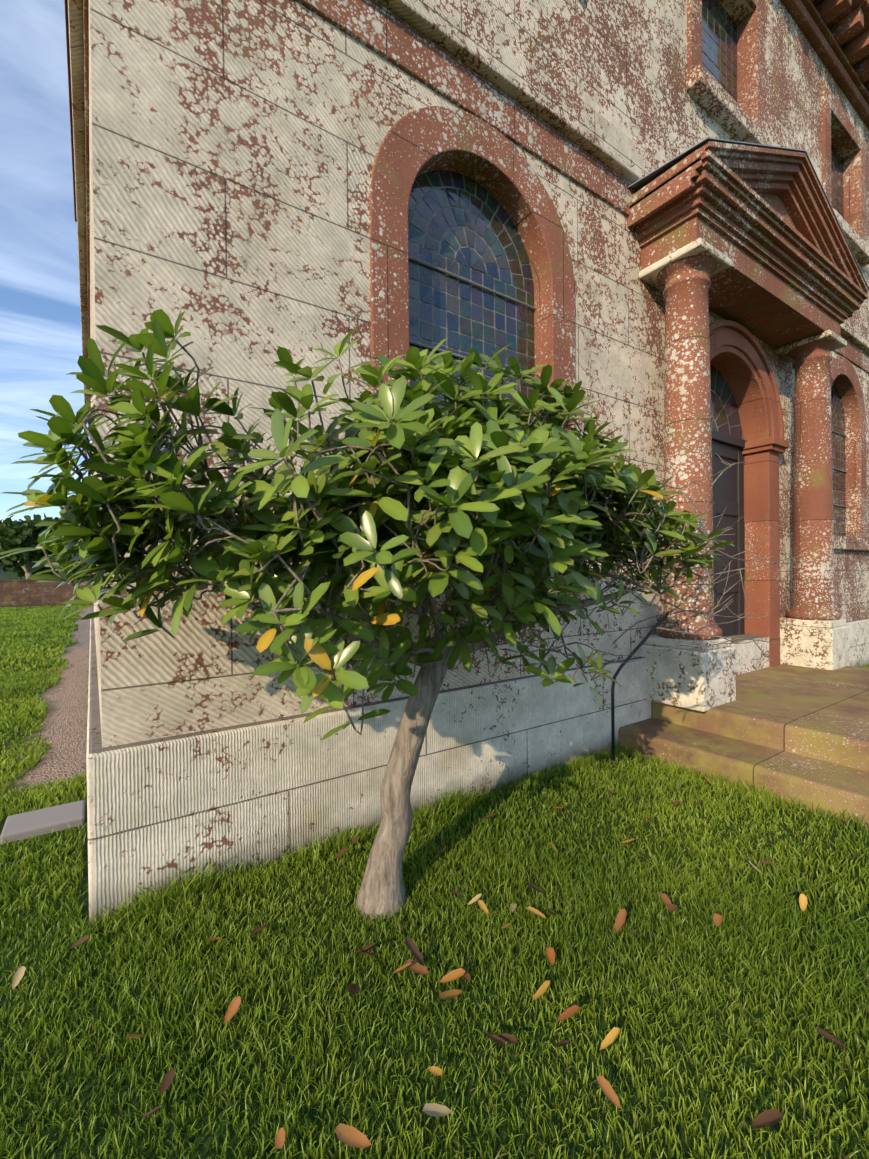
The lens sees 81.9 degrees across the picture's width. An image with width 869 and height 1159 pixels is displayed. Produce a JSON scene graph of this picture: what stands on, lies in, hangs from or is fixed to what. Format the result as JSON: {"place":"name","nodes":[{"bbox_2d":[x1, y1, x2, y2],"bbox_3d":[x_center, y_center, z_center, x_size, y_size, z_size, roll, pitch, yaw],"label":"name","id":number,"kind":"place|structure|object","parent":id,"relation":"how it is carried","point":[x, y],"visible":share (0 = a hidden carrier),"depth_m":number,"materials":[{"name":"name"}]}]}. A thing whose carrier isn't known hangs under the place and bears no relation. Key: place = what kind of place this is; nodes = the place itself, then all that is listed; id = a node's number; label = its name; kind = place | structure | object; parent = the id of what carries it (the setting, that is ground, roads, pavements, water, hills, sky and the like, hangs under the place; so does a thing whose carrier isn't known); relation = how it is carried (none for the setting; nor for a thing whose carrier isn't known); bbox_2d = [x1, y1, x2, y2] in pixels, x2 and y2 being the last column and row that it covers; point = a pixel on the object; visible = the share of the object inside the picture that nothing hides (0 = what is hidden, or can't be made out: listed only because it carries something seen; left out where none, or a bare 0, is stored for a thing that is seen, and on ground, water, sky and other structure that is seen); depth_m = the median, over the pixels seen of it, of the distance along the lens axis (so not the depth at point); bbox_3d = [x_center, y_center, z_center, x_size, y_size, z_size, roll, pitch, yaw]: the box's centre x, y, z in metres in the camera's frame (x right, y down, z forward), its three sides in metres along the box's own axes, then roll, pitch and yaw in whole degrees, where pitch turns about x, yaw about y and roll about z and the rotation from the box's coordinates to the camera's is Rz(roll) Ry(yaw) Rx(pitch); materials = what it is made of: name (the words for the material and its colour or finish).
{"place":"outdoors","nodes":[
{"label":"outdoors","id":0,"kind":"place"},
{"bbox_2d":[0,0,91,521],"label":"sky","id":1,"kind":"structure","parent":0,"point":[41,335],"materials":[{"name":"blue"}]},
{"bbox_2d":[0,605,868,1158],"bbox_3d":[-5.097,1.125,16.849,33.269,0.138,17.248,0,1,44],"label":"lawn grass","id":2,"kind":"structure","parent":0,"point":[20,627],"depth_m":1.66,"materials":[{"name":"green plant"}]},
{"bbox_2d":[0,582,868,1158],"bbox_3d":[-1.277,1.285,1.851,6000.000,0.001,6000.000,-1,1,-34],"label":"ground","id":3,"kind":"structure","parent":0,"point":[64,728],"depth_m":1.46,"materials":[{"name":"green plant"}]},
{"bbox_2d":[0,563,4,578],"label":"tree","id":4,"kind":"object","parent":3,"relation":"on","point":[1,571],"visible":0.27,"depth_m":92.88,"materials":[{"name":"green plant"}]},
{"bbox_2d":[1,563,14,573],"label":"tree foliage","id":5,"kind":"object","parent":4,"relation":"on","point":[4,568],"depth_m":95.72,"materials":[{"name":"green plant"}]},
{"bbox_2d":[0,800,85,843],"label":"stone slab","id":6,"kind":"structure","parent":3,"relation":"on","point":[25,825],"depth_m":2.59,"materials":[{"name":"grey stone"}]},
{"bbox_2d":[2,565,86,578],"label":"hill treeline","id":7,"kind":"object","parent":3,"relation":"on","point":[10,575],"depth_m":321.46,"materials":[{"name":"green plant"}]},
{"bbox_2d":[0,579,90,606],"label":"boundary wall","id":8,"kind":"structure","parent":3,"relation":"on","point":[20,592],"depth_m":22.89,"materials":[{"name":"stone"}]},
{"bbox_2d":[0,513,92,578],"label":"hedge","id":9,"kind":"object","parent":3,"relation":"on","point":[19,534],"depth_m":33.99,"materials":[{"name":"green plant"}]},
{"bbox_2d":[0,309,800,918],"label":"tree","id":10,"kind":"object","parent":3,"relation":"on","point":[490,443],"depth_m":1.38,"materials":[{"name":"green plant"}]},
{"bbox_2d":[12,774,846,1148],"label":"fallen leaves","id":11,"kind":"object","parent":3,"relation":"on","point":[350,1136],"visible":1,"depth_m":1.43,"materials":[{"name":"orange plant"}]},
{"bbox_2d":[86,618,868,925],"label":"wall plinth","id":12,"kind":"structure","parent":3,"relation":"on","point":[262,792],"depth_m":2.33,"materials":[{"name":"white stone"}]},
{"bbox_2d":[89,0,868,747],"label":"church wall","id":13,"kind":"structure","parent":3,"relation":"on","point":[233,146],"depth_m":2.34,"materials":[{"name":"beige stone"}]},
{"bbox_2d":[64,0,868,221],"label":"church cornice","id":14,"kind":"structure","parent":13,"relation":"attached to","point":[836,33],"depth_m":5.83,"materials":[{"name":"brown stone"}]},
{"bbox_2d":[68,0,868,550],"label":"church string courses","id":15,"kind":"object","parent":13,"relation":"attached to","point":[466,36],"visible":0.19,"depth_m":3.29,"materials":[{"name":"beige stone"}]},
{"bbox_2d":[83,0,868,537],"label":"church window surrounds","id":16,"kind":"object","parent":13,"relation":"attached to","point":[477,134],"visible":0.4,"depth_m":3.14,"materials":[{"name":"red stone"}]},
{"bbox_2d":[408,0,845,535],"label":"window glass","id":17,"kind":"object","parent":13,"relation":"in","point":[418,221],"visible":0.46,"depth_m":3.19,"materials":[{"name":"blue glass"}]},
{"bbox_2d":[408,0,846,534],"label":"lead cames","id":18,"kind":"object","parent":13,"relation":"attached to","point":[418,261],"depth_m":3.17,"materials":[{"name":"black metal"}]},
{"bbox_2d":[709,320,788,666],"bbox_3d":[2.723,-0.717,4.723,1.960,3.250,0.375,-1,1,-34],"label":"door surround","id":19,"kind":"object","parent":13,"relation":"attached to","point":[739,362],"visible":0.44,"depth_m":5.05,"materials":[{"name":"red stone"}]},
{"bbox_2d":[712,430,746,636],"bbox_3d":[2.653,-0.258,4.837,1.480,2.330,0.110,-1,1,-34],"label":"church door","id":20,"kind":"structure","parent":19,"relation":"in","point":[728,489],"depth_m":5.05,"materials":[{"name":"brown wood"}]},
{"bbox_2d":[618,718,868,831],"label":"porch step","id":21,"kind":"object","parent":3,"relation":"on","point":[837,788],"visible":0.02,"depth_m":2.97,"materials":[{"name":"beige stone"}]},
{"bbox_2d":[639,238,848,711],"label":"blocks","id":22,"kind":"structure","parent":3,"relation":"on","point":[702,679],"depth_m":3.73,"materials":[{"name":"beige stone"}]},
{"bbox_2d":[656,255,840,639],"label":"porch columns","id":23,"kind":"structure","parent":22,"relation":"on","point":[685,282],"depth_m":3.74,"materials":[{"name":"red stone"}]},
{"bbox_2d":[627,141,867,347],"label":"pediment","id":24,"kind":"structure","parent":23,"relation":"on","point":[764,220],"depth_m":4.05,"materials":[{"name":"red stone"}]},
{"bbox_2d":[627,137,868,290],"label":"pediment roof","id":25,"kind":"structure","parent":24,"relation":"on","point":[652,176],"depth_m":3.66,"materials":[{"name":"grey metal"}]},
{"bbox_2d":[611,611,668,763],"bbox_3d":[1.515,0.740,3.655,0.840,1.100,0.123,-1,1,-34],"label":"porch handrail","id":26,"kind":"object","parent":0,"point":[634,651],"visible":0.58,"depth_m":3.40,"materials":[{"name":"black metal"}]},
{"bbox_2d":[651,664,868,771],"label":"porch platform","id":27,"kind":"structure","parent":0,"point":[820,714],"depth_m":3.48,"materials":[{"name":"beige stone"}]}
]}

